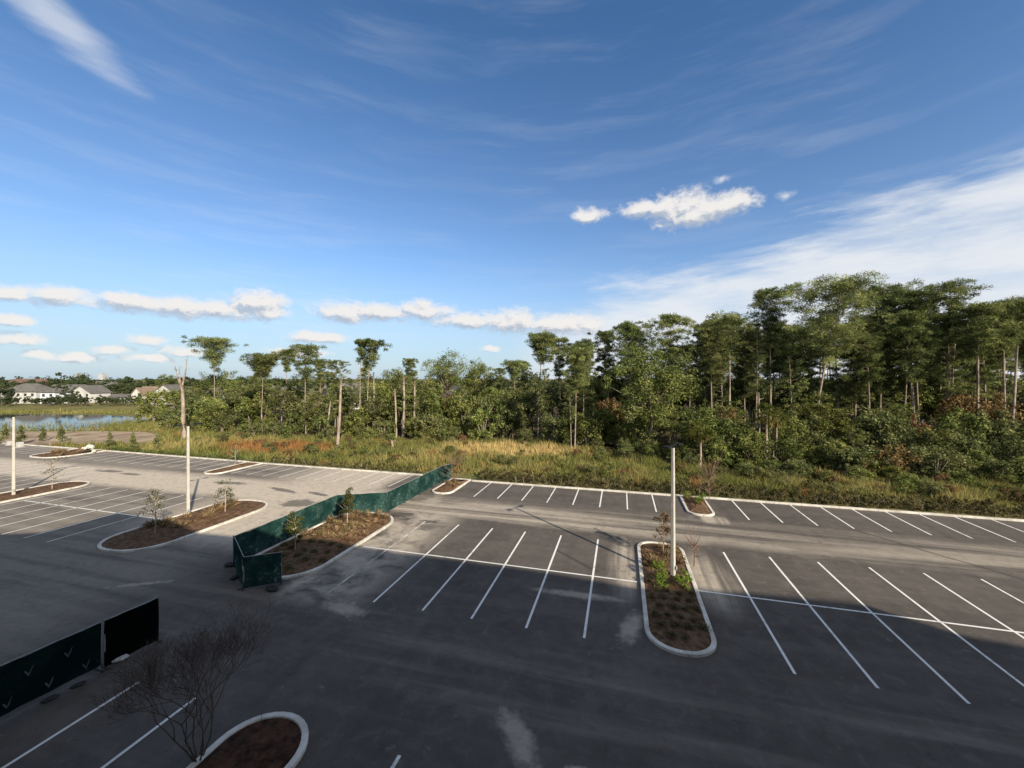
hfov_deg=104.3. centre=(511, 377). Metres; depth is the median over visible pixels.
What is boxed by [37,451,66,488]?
young tree
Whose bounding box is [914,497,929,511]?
young shrub
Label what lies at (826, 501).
young shrub
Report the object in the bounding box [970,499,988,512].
young shrub
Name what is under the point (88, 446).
boulder
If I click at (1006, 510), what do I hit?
young shrub
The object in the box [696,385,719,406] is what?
understory tree
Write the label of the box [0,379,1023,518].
ground
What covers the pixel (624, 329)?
pine tree
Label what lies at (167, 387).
house
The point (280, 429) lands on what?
bush
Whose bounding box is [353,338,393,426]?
pine tree
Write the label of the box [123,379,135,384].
garden tree
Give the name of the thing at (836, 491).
young shrub
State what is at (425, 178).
sky
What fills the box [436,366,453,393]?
pine tree
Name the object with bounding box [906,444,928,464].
bush
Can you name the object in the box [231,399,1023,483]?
forest floor
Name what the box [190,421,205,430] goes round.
bush
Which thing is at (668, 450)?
bush
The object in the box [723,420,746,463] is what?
bush
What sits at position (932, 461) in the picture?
bush
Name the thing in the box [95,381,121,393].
house
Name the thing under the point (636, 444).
bush
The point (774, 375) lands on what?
pine tree
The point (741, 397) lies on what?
understory tree
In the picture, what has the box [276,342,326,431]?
pine tree
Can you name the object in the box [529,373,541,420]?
pine tree
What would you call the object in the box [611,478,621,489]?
young shrub
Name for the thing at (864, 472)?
bush
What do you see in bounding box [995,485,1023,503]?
weed bush
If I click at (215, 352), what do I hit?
pine tree
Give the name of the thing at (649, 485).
young shrub
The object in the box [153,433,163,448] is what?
young conifer
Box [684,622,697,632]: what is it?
grass tuft
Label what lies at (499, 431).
bush
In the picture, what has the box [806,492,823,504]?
young shrub
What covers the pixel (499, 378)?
pine tree
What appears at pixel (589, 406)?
understory tree
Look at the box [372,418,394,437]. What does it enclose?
bush
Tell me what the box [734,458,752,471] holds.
bush
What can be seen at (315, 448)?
weed bush
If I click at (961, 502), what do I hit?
young shrub
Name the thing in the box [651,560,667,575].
green shrub
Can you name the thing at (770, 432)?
understory tree
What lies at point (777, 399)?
understory tree
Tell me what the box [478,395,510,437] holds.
bush
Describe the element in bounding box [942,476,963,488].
bush
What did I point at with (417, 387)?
tree
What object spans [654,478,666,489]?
young shrub
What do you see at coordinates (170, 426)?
bush
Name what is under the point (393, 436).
bush
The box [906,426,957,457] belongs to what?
bush
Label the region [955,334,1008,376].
pine tree
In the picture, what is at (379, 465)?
young shrub
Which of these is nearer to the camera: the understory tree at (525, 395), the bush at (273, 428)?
the bush at (273, 428)
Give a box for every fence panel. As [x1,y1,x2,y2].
[0,621,104,716]
[100,596,161,669]
[233,495,336,559]
[233,536,247,590]
[241,551,282,590]
[336,492,387,515]
[387,466,442,512]
[443,464,450,481]
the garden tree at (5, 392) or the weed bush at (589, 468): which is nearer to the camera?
the weed bush at (589, 468)
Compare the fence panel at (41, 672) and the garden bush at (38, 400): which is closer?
the fence panel at (41, 672)
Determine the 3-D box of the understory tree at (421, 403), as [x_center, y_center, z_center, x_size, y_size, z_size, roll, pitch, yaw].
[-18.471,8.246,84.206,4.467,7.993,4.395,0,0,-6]
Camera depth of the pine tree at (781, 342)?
81.53 m
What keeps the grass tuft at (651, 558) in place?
on the planting island at (700, 643)
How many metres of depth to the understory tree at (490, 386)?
106.51 m
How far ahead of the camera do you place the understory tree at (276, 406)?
107.92 m
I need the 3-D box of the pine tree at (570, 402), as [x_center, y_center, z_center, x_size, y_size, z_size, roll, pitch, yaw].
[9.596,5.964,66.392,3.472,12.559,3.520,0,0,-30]
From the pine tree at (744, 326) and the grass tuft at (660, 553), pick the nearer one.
the grass tuft at (660, 553)
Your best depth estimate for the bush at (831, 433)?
60.49 m
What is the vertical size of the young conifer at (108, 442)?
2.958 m
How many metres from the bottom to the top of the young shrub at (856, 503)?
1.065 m
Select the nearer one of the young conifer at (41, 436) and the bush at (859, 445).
the bush at (859, 445)
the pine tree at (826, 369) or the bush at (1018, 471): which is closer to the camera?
the bush at (1018, 471)
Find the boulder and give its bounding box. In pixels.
[85,444,94,448]
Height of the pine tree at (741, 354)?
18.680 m
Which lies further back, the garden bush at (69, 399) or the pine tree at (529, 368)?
the garden bush at (69, 399)
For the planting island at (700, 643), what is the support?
on the parking lot
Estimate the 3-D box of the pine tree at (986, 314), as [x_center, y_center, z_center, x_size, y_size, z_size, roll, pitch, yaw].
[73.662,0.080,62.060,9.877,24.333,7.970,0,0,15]
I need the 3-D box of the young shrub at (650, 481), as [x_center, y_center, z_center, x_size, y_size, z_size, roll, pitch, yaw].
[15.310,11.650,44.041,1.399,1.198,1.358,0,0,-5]
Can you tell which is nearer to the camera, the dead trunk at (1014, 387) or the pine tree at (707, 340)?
the dead trunk at (1014, 387)
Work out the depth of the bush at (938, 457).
46.26 m
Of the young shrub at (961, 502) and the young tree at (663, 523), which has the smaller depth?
the young tree at (663, 523)
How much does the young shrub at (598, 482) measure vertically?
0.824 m
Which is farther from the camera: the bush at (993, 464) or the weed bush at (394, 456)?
the weed bush at (394, 456)
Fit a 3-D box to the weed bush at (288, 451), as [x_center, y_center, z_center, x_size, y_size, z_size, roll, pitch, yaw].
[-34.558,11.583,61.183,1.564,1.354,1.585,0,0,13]
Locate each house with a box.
[1,383,52,403]
[2,379,50,388]
[37,387,69,403]
[50,384,85,389]
[72,385,112,402]
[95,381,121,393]
[105,394,130,401]
[130,387,154,398]
[151,384,180,403]
[263,386,303,400]
[321,383,364,408]
[442,386,471,404]
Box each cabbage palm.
[688,419,714,467]
[752,402,778,460]
[764,407,789,459]
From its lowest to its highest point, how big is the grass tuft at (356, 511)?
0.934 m
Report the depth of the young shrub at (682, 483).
42.82 m
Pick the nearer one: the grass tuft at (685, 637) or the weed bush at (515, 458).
the grass tuft at (685, 637)
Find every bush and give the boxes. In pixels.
[1,397,13,405]
[19,396,32,402]
[32,398,42,405]
[41,398,50,405]
[64,397,75,405]
[80,397,91,404]
[91,396,103,403]
[103,398,112,405]
[134,388,170,421]
[154,387,186,423]
[157,407,180,428]
[162,419,176,430]
[177,396,206,426]
[180,393,211,409]
[185,402,206,424]
[185,419,196,428]
[190,410,206,430]
[190,411,212,429]
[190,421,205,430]
[196,403,229,430]
[203,397,228,423]
[209,414,231,431]
[216,434,228,441]
[223,388,252,425]
[231,427,240,434]
[232,397,263,430]
[237,409,257,429]
[243,392,279,429]
[243,422,261,436]
[252,438,264,445]
[253,417,271,433]
[261,441,274,448]
[265,420,282,434]
[269,446,278,451]
[276,425,288,436]
[281,426,294,438]
[281,440,290,447]
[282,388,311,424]
[282,405,299,427]
[283,449,293,455]
[286,412,304,432]
[291,405,316,432]
[303,443,314,452]
[309,445,320,455]
[313,415,335,435]
[320,429,331,438]
[325,451,337,458]
[335,444,345,450]
[340,407,372,435]
[340,415,357,436]
[354,426,368,438]
[359,447,367,454]
[362,428,376,439]
[371,403,391,430]
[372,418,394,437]
[373,447,386,455]
[385,398,418,435]
[387,432,397,440]
[389,453,399,459]
[404,417,421,438]
[408,448,417,456]
[411,414,441,439]
[412,410,444,436]
[414,429,426,439]
[418,397,445,427]
[421,427,434,439]
[425,437,433,444]
[426,416,447,438]
[436,429,449,441]
[437,393,453,427]
[444,390,478,435]
[444,445,455,453]
[446,425,462,440]
[455,450,464,457]
[456,433,466,442]
[462,398,488,430]
[466,425,479,438]
[467,408,499,439]
[477,384,516,400]
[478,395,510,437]
[481,429,492,441]
[483,397,512,437]
[494,454,505,463]
[495,405,518,437]
[500,392,526,436]
[500,402,526,437]
[507,455,521,465]
[516,398,542,432]
[516,426,532,442]
[538,413,569,442]
[554,425,573,443]
[558,412,592,445]
[562,437,573,445]
[573,417,604,447]
[573,449,581,456]
[581,464,597,476]
[589,410,613,442]
[590,438,603,447]
[591,407,618,445]
[592,451,606,462]
[593,397,623,434]
[594,446,605,452]
[600,401,625,429]
[600,461,615,471]
[601,467,614,477]
[606,424,624,446]
[616,438,630,450]
[616,471,628,479]
[618,446,634,457]
[620,467,631,474]
[621,405,648,435]
[621,422,636,441]
[621,442,634,454]
[624,428,636,444]
[626,415,655,447]
[631,423,653,447]
[633,441,651,454]
[637,430,665,450]
[642,443,660,458]
[645,443,659,456]
[651,442,665,455]
[663,448,678,461]
[666,440,687,461]
[666,452,681,462]
[675,461,686,472]
[678,418,707,454]
[682,451,703,467]
[686,448,702,458]
[687,474,701,482]
[691,400,729,424]
[694,435,723,455]
[703,442,736,467]
[707,465,728,476]
[708,442,734,464]
[713,478,725,486]
[715,404,743,424]
[723,416,758,456]
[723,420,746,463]
[729,436,774,465]
[732,449,747,465]
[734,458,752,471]
[735,462,754,472]
[738,427,768,460]
[741,462,764,477]
[750,433,774,460]
[760,471,777,479]
[761,459,782,472]
[762,461,784,474]
[769,437,807,467]
[770,414,805,454]
[771,421,814,460]
[771,477,791,485]
[774,408,821,447]
[778,470,797,478]
[783,459,802,468]
[787,458,812,479]
[787,463,804,477]
[792,424,824,450]
[799,474,811,480]
[801,478,825,492]
[802,450,827,470]
[802,464,818,477]
[804,428,839,467]
[806,420,836,442]
[806,448,828,468]
[812,439,854,474]
[814,470,832,482]
[822,474,839,483]
[823,446,866,473]
[825,481,843,490]
[839,449,882,477]
[842,433,866,449]
[844,445,881,478]
[844,463,870,478]
[848,459,875,477]
[848,467,874,481]
[848,473,870,483]
[851,405,907,452]
[857,430,884,451]
[868,415,911,449]
[869,416,917,452]
[869,452,901,475]
[869,481,885,492]
[870,441,922,473]
[871,435,895,455]
[876,466,894,478]
[880,463,908,479]
[890,480,917,496]
[892,440,922,466]
[893,435,924,458]
[894,444,912,469]
[895,472,920,486]
[903,412,933,437]
[905,445,967,482]
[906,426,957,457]
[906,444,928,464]
[908,458,932,478]
[909,444,957,478]
[911,431,963,476]
[913,479,947,497]
[920,435,954,454]
[930,392,987,435]
[932,406,996,456]
[933,427,955,443]
[933,473,949,483]
[933,485,956,493]
[939,428,993,471]
[941,453,977,477]
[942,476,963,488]
[947,467,973,484]
[954,458,987,480]
[954,473,976,484]
[955,407,1017,454]
[956,387,1023,445]
[956,447,996,473]
[964,480,991,491]
[970,401,1002,419]
[972,419,1022,460]
[976,456,1018,480]
[988,435,1023,477]
[989,486,1002,493]
[991,473,1018,486]
[993,418,1023,434]
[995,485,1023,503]
[996,483,1020,492]
[1003,428,1023,470]
[1003,456,1023,484]
[1008,453,1023,475]
[1012,489,1023,502]
[1013,463,1023,477]
[1014,413,1023,427]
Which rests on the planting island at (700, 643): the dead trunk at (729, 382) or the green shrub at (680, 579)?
the green shrub at (680, 579)
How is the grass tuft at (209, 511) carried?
on the planting island at (136, 539)
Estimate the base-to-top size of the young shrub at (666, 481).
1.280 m
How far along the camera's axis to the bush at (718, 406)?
67.89 m
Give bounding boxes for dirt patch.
[0,431,157,443]
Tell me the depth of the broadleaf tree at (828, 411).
60.75 m
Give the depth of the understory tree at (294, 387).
104.50 m
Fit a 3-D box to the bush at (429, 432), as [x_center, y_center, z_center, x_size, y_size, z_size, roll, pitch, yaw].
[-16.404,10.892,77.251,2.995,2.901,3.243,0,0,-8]
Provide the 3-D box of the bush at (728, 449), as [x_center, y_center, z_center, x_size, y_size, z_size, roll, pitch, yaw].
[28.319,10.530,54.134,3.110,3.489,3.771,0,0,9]
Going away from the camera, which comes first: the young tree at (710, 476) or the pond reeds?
the young tree at (710, 476)
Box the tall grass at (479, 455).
[49,425,1023,512]
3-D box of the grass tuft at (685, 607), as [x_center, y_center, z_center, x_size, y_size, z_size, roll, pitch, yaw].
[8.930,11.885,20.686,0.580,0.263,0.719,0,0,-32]
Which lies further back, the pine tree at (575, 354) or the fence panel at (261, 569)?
the pine tree at (575, 354)
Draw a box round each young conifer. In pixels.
[0,424,10,442]
[15,425,28,442]
[37,426,47,440]
[54,425,66,440]
[104,431,115,446]
[126,432,139,447]
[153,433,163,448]
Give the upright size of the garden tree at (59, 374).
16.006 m
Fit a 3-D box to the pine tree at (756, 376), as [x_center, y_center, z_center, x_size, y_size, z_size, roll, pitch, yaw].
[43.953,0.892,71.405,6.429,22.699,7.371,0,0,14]
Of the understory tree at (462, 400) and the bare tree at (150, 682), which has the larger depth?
the understory tree at (462, 400)
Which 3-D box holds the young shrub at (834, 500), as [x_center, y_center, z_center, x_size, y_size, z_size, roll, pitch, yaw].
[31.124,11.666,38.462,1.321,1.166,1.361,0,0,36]
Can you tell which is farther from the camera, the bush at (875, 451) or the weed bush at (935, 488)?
the bush at (875, 451)
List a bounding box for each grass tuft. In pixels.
[139,520,154,528]
[145,517,163,527]
[154,522,168,527]
[156,516,174,524]
[171,520,187,526]
[178,512,194,518]
[183,519,195,524]
[195,512,212,519]
[201,507,222,514]
[209,502,228,510]
[222,501,237,507]
[226,499,242,504]
[282,563,297,569]
[285,543,296,548]
[293,551,303,556]
[298,526,312,535]
[300,554,310,560]
[312,528,325,535]
[318,555,326,561]
[320,523,331,529]
[322,530,334,536]
[324,515,337,522]
[331,530,345,539]
[334,518,343,524]
[335,511,349,519]
[335,525,350,530]
[342,532,357,540]
[343,519,354,525]
[348,513,361,519]
[350,508,361,514]
[353,521,364,526]
[357,529,367,535]
[359,509,371,516]
[360,522,373,528]
[365,517,378,522]
[372,508,383,516]
[380,511,390,518]
[642,547,655,554]
[643,553,661,561]
[648,608,662,617]
[652,541,665,549]
[655,601,664,607]
[655,618,666,627]
[656,547,667,557]
[658,593,667,599]
[665,544,685,555]
[665,629,677,637]
[668,601,678,610]
[670,616,682,628]
[676,555,686,565]
[679,604,689,611]
[680,632,689,640]
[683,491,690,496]
[684,597,693,602]
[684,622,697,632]
[689,614,700,624]
[692,604,701,611]
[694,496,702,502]
[696,622,709,632]
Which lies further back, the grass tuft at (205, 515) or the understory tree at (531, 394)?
the understory tree at (531, 394)
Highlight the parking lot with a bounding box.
[0,443,1023,767]
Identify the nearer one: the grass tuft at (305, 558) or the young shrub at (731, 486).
the grass tuft at (305, 558)
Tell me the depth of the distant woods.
321.98 m
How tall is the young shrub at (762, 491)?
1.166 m
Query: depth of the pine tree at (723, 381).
71.43 m
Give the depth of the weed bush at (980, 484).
40.61 m
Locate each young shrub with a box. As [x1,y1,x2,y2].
[282,456,290,462]
[363,461,371,469]
[376,462,384,470]
[477,470,485,479]
[482,467,491,478]
[496,468,507,475]
[504,472,512,481]
[511,473,519,482]
[512,470,521,478]
[519,473,527,482]
[520,469,529,479]
[526,476,534,483]
[533,476,541,483]
[555,475,564,485]
[564,473,573,482]
[565,477,573,486]
[573,473,579,483]
[580,479,587,486]
[586,478,595,487]
[590,474,600,483]
[595,481,603,487]
[602,479,611,488]
[608,475,615,484]
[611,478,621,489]
[617,480,626,489]
[626,482,634,490]
[641,482,650,491]
[644,478,654,487]
[650,483,659,492]
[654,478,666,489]
[659,483,665,492]
[664,480,678,489]
[675,478,686,489]
[676,483,686,493]
[685,486,695,495]
[695,485,703,494]
[705,481,715,492]
[713,488,721,496]
[717,483,727,494]
[721,488,730,497]
[726,483,736,494]
[729,487,739,498]
[737,483,749,494]
[742,490,748,498]
[749,489,761,499]
[755,485,769,496]
[767,491,780,501]
[775,489,788,501]
[791,495,800,501]
[792,486,805,497]
[798,494,808,502]
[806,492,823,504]
[807,489,819,500]
[819,494,829,504]
[825,492,842,504]
[829,488,840,499]
[836,493,853,505]
[842,490,855,503]
[849,490,867,503]
[850,496,866,507]
[860,500,872,507]
[870,495,885,508]
[875,492,889,504]
[879,497,896,508]
[889,501,902,508]
[890,495,907,505]
[900,496,913,506]
[903,498,921,510]
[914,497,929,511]
[916,496,930,506]
[926,502,942,511]
[928,500,943,506]
[938,495,955,510]
[940,504,952,513]
[951,498,971,510]
[951,504,965,513]
[966,505,975,514]
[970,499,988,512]
[975,505,987,515]
[981,498,998,513]
[986,505,1005,516]
[1003,507,1017,517]
[1012,502,1023,514]
[1014,509,1023,518]
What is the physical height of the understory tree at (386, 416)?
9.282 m
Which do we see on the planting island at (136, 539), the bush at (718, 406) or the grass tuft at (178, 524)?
the grass tuft at (178, 524)
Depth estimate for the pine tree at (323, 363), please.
121.91 m
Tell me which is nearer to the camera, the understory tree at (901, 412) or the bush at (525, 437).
the understory tree at (901, 412)
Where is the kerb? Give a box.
[1,442,1023,521]
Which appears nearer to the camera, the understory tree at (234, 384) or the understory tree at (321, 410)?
the understory tree at (321, 410)
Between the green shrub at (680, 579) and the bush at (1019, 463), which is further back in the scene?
the bush at (1019, 463)
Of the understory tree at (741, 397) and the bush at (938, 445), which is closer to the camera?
the bush at (938, 445)
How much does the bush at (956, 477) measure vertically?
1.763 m
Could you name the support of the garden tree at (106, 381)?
on the ground at (132, 406)
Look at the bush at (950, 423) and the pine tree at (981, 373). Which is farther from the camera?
the pine tree at (981, 373)
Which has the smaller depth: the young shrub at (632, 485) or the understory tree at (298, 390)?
the young shrub at (632, 485)
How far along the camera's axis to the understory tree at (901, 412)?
62.58 m
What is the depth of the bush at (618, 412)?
78.07 m
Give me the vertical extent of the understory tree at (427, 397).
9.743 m
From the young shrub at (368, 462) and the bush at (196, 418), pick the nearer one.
the young shrub at (368, 462)
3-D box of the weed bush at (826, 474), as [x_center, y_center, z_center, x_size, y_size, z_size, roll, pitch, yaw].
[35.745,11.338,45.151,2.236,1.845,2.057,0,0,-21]
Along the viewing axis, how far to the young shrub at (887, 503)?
37.11 m
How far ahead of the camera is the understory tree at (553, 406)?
97.46 m
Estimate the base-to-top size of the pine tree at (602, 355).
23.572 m
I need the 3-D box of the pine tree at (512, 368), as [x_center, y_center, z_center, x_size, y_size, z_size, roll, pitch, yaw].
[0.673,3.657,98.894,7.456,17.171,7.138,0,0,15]
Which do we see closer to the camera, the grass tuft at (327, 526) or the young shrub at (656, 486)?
the grass tuft at (327, 526)
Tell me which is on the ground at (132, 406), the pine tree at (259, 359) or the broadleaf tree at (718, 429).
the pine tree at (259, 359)
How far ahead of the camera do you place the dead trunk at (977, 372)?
61.92 m
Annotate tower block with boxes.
[98,374,107,379]
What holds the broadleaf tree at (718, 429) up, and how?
on the forest floor
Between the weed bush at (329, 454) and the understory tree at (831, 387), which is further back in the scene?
the understory tree at (831, 387)
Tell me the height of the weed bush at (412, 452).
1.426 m
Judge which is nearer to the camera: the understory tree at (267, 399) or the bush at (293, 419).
the bush at (293, 419)
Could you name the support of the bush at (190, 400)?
on the ground at (132, 406)
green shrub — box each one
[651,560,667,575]
[655,573,669,587]
[674,568,692,590]
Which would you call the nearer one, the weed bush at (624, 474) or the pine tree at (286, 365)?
the weed bush at (624, 474)
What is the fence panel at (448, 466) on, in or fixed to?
on the parking lot
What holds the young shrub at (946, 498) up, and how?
on the ground at (132, 406)
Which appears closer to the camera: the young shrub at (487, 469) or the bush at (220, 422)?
the young shrub at (487, 469)
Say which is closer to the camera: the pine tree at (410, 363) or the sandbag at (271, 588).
the sandbag at (271, 588)
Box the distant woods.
[0,369,1023,395]
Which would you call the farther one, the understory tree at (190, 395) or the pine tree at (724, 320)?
the understory tree at (190, 395)
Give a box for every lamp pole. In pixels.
[0,414,28,494]
[173,423,202,514]
[663,443,682,575]
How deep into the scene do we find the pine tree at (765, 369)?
103.19 m
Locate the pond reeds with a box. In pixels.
[0,408,236,431]
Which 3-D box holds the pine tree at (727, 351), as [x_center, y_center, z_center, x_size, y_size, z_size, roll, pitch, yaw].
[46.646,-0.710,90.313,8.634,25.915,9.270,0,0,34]
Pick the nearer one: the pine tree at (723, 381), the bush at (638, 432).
the bush at (638, 432)
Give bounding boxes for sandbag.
[40,693,59,702]
[69,680,86,688]
[111,654,129,662]
[224,562,232,566]
[229,574,238,579]
[265,585,277,591]
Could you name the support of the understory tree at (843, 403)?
on the forest floor
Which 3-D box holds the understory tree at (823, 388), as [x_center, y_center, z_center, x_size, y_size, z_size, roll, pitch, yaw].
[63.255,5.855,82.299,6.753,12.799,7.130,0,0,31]
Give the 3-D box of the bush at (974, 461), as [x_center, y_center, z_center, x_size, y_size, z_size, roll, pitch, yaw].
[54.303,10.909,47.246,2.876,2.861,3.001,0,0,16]
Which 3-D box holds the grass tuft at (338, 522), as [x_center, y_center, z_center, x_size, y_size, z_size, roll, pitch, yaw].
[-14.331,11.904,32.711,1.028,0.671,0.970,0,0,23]
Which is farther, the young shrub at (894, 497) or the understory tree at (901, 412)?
the understory tree at (901, 412)
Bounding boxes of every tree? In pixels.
[0,377,13,388]
[0,380,16,387]
[0,387,14,403]
[9,380,34,386]
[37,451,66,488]
[50,372,72,383]
[59,389,79,396]
[62,380,80,384]
[86,597,295,761]
[97,379,115,388]
[109,384,121,393]
[114,376,140,393]
[119,385,135,393]
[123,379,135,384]
[136,489,165,533]
[144,378,161,385]
[151,374,178,387]
[173,386,203,408]
[178,383,202,398]
[180,335,249,398]
[185,376,195,386]
[190,380,207,392]
[194,381,217,401]
[199,367,248,412]
[211,479,234,510]
[223,381,245,418]
[228,444,240,458]
[229,382,253,407]
[239,352,281,423]
[245,375,261,392]
[248,379,273,407]
[250,390,268,408]
[253,363,271,387]
[264,379,282,419]
[266,380,293,424]
[270,388,285,419]
[271,348,296,381]
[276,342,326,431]
[282,380,309,400]
[283,510,304,549]
[284,382,301,393]
[294,395,318,433]
[305,389,329,431]
[313,358,332,392]
[315,397,337,421]
[323,359,344,385]
[324,381,347,405]
[325,372,332,397]
[328,386,350,426]
[328,398,344,426]
[331,360,351,418]
[338,486,354,522]
[341,397,354,416]
[344,379,363,411]
[346,390,358,416]
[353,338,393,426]
[354,337,369,411]
[356,367,372,391]
[356,381,398,430]
[357,389,381,433]
[363,389,387,423]
[363,395,381,423]
[370,367,414,393]
[375,395,389,432]
[392,378,430,426]
[397,384,423,425]
[402,358,419,382]
[410,395,425,415]
[417,399,428,420]
[418,380,443,397]
[418,387,438,407]
[419,347,473,392]
[419,390,441,404]
[428,389,447,418]
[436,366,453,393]
[437,447,473,478]
[445,386,472,435]
[449,383,467,426]
[459,382,476,423]
[461,358,496,395]
[468,386,483,408]
[478,387,501,402]
[480,380,500,394]
[492,368,506,389]
[492,391,514,437]
[500,359,527,392]
[509,386,523,402]
[510,381,525,399]
[511,360,529,392]
[516,379,533,420]
[517,393,537,420]
[518,379,547,432]
[522,364,532,385]
[523,387,544,429]
[524,329,557,437]
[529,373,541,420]
[537,386,553,427]
[539,391,555,419]
[540,368,552,391]
[544,381,558,416]
[547,337,569,427]
[549,379,572,408]
[553,381,572,409]
[555,399,568,416]
[556,377,581,450]
[559,346,591,446]
[560,403,577,430]
[562,359,589,415]
[565,338,596,385]
[565,342,595,444]
[568,388,598,441]
[570,382,597,414]
[581,330,616,398]
[587,374,603,410]
[590,371,622,408]
[596,358,617,401]
[601,339,704,439]
[602,372,631,401]
[605,320,657,407]
[621,381,637,412]
[623,330,651,419]
[639,312,697,438]
[647,377,678,432]
[652,510,670,555]
[654,420,664,439]
[658,347,686,441]
[660,405,680,441]
[661,408,682,444]
[667,376,698,427]
[667,405,684,439]
[672,343,702,412]
[673,406,741,459]
[681,406,696,424]
[681,521,704,566]
[686,323,714,408]
[690,379,709,407]
[693,388,717,409]
[694,450,731,493]
[695,324,738,415]
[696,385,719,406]
[697,348,733,405]
[697,398,717,417]
[698,335,740,404]
[700,310,758,413]
[702,319,737,395]
[712,389,735,408]
[714,372,752,416]
[722,400,748,424]
[723,371,767,420]
[726,333,773,419]
[726,372,759,414]
[730,329,767,411]
[732,317,755,377]
[736,351,761,420]
[737,319,781,429]
[746,283,803,444]
[746,373,774,427]
[759,339,784,405]
[760,343,778,393]
[760,403,782,437]
[763,427,781,456]
[771,323,831,402]
[772,387,798,410]
[773,339,805,409]
[774,319,795,394]
[775,270,890,408]
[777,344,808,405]
[777,405,804,427]
[780,362,839,408]
[784,393,859,438]
[794,397,825,428]
[796,334,831,373]
[804,315,841,376]
[810,379,836,413]
[814,322,842,419]
[816,337,840,380]
[817,317,898,428]
[817,384,841,422]
[827,380,871,421]
[827,421,845,441]
[838,378,858,426]
[838,421,865,447]
[840,333,886,440]
[841,414,859,432]
[847,278,932,400]
[853,371,899,412]
[859,389,899,415]
[866,331,904,409]
[869,364,923,413]
[873,405,894,416]
[875,284,941,408]
[876,365,935,421]
[883,324,940,430]
[888,403,920,431]
[895,308,947,424]
[896,304,939,326]
[899,378,943,420]
[900,378,939,410]
[905,277,993,412]
[919,328,958,424]
[922,380,968,423]
[926,417,938,429]
[929,383,962,415]
[930,312,960,425]
[930,337,960,424]
[933,313,990,409]
[933,331,962,388]
[941,300,1022,409]
[949,325,995,399]
[949,331,996,408]
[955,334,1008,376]
[956,375,1000,397]
[960,313,1018,401]
[968,361,1023,413]
[987,298,1023,396]
[988,365,1020,411]
[995,369,1023,401]
[999,295,1023,355]
[999,347,1022,374]
[1001,320,1023,376]
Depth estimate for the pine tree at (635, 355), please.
90.10 m
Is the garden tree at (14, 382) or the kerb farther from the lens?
the garden tree at (14, 382)
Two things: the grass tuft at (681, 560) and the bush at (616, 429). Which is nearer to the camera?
the grass tuft at (681, 560)
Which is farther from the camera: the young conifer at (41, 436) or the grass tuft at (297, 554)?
the young conifer at (41, 436)
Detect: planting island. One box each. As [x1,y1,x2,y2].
[0,480,89,502]
[29,448,105,457]
[97,499,267,552]
[186,712,308,767]
[204,462,262,474]
[242,512,393,579]
[432,478,470,493]
[637,541,716,657]
[679,495,714,516]
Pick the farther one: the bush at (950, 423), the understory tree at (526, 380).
the understory tree at (526, 380)
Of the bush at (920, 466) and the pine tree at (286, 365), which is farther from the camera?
the pine tree at (286, 365)
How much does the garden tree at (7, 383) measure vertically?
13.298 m
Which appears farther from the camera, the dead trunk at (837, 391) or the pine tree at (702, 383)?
the pine tree at (702, 383)
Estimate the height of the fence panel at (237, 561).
1.880 m
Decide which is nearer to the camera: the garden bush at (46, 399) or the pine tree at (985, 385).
the pine tree at (985, 385)
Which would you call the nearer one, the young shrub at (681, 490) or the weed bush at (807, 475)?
the young shrub at (681, 490)
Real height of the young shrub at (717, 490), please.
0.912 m
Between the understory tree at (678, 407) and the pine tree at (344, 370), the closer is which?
the understory tree at (678, 407)
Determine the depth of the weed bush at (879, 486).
40.47 m
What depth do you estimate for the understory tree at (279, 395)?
97.47 m
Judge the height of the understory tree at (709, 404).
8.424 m
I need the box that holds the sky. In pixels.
[0,0,1023,379]
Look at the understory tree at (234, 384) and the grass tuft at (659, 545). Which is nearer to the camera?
the grass tuft at (659, 545)
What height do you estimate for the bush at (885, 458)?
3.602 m
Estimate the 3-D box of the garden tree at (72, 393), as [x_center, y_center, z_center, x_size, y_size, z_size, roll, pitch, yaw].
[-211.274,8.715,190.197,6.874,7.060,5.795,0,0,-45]
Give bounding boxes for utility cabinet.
[16,442,25,447]
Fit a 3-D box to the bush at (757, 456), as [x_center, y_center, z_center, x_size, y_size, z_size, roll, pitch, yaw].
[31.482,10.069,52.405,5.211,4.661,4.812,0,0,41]
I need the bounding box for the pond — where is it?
[0,414,148,430]
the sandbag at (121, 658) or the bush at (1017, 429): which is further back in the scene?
the bush at (1017, 429)
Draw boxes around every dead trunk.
[174,356,187,438]
[325,400,330,422]
[336,377,345,447]
[372,372,374,430]
[394,388,397,437]
[400,376,404,437]
[412,380,414,436]
[729,352,733,407]
[755,392,762,433]
[835,358,840,417]
[908,354,914,423]
[973,342,983,406]
[1002,350,1009,422]
[1010,345,1017,422]
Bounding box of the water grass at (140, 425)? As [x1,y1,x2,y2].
[0,416,172,429]
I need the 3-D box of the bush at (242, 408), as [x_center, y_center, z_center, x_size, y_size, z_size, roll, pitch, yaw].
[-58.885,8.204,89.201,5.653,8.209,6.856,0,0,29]
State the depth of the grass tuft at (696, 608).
20.63 m
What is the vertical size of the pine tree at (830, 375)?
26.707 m
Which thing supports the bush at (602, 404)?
on the forest floor
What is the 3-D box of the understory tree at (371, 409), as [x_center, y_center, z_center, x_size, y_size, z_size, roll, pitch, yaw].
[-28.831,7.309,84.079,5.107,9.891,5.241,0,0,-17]
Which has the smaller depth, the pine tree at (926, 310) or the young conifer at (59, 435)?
the young conifer at (59, 435)
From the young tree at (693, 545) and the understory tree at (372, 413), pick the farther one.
the understory tree at (372, 413)
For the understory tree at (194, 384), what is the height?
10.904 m
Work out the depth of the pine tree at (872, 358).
67.24 m
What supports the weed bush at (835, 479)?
on the ground at (132, 406)

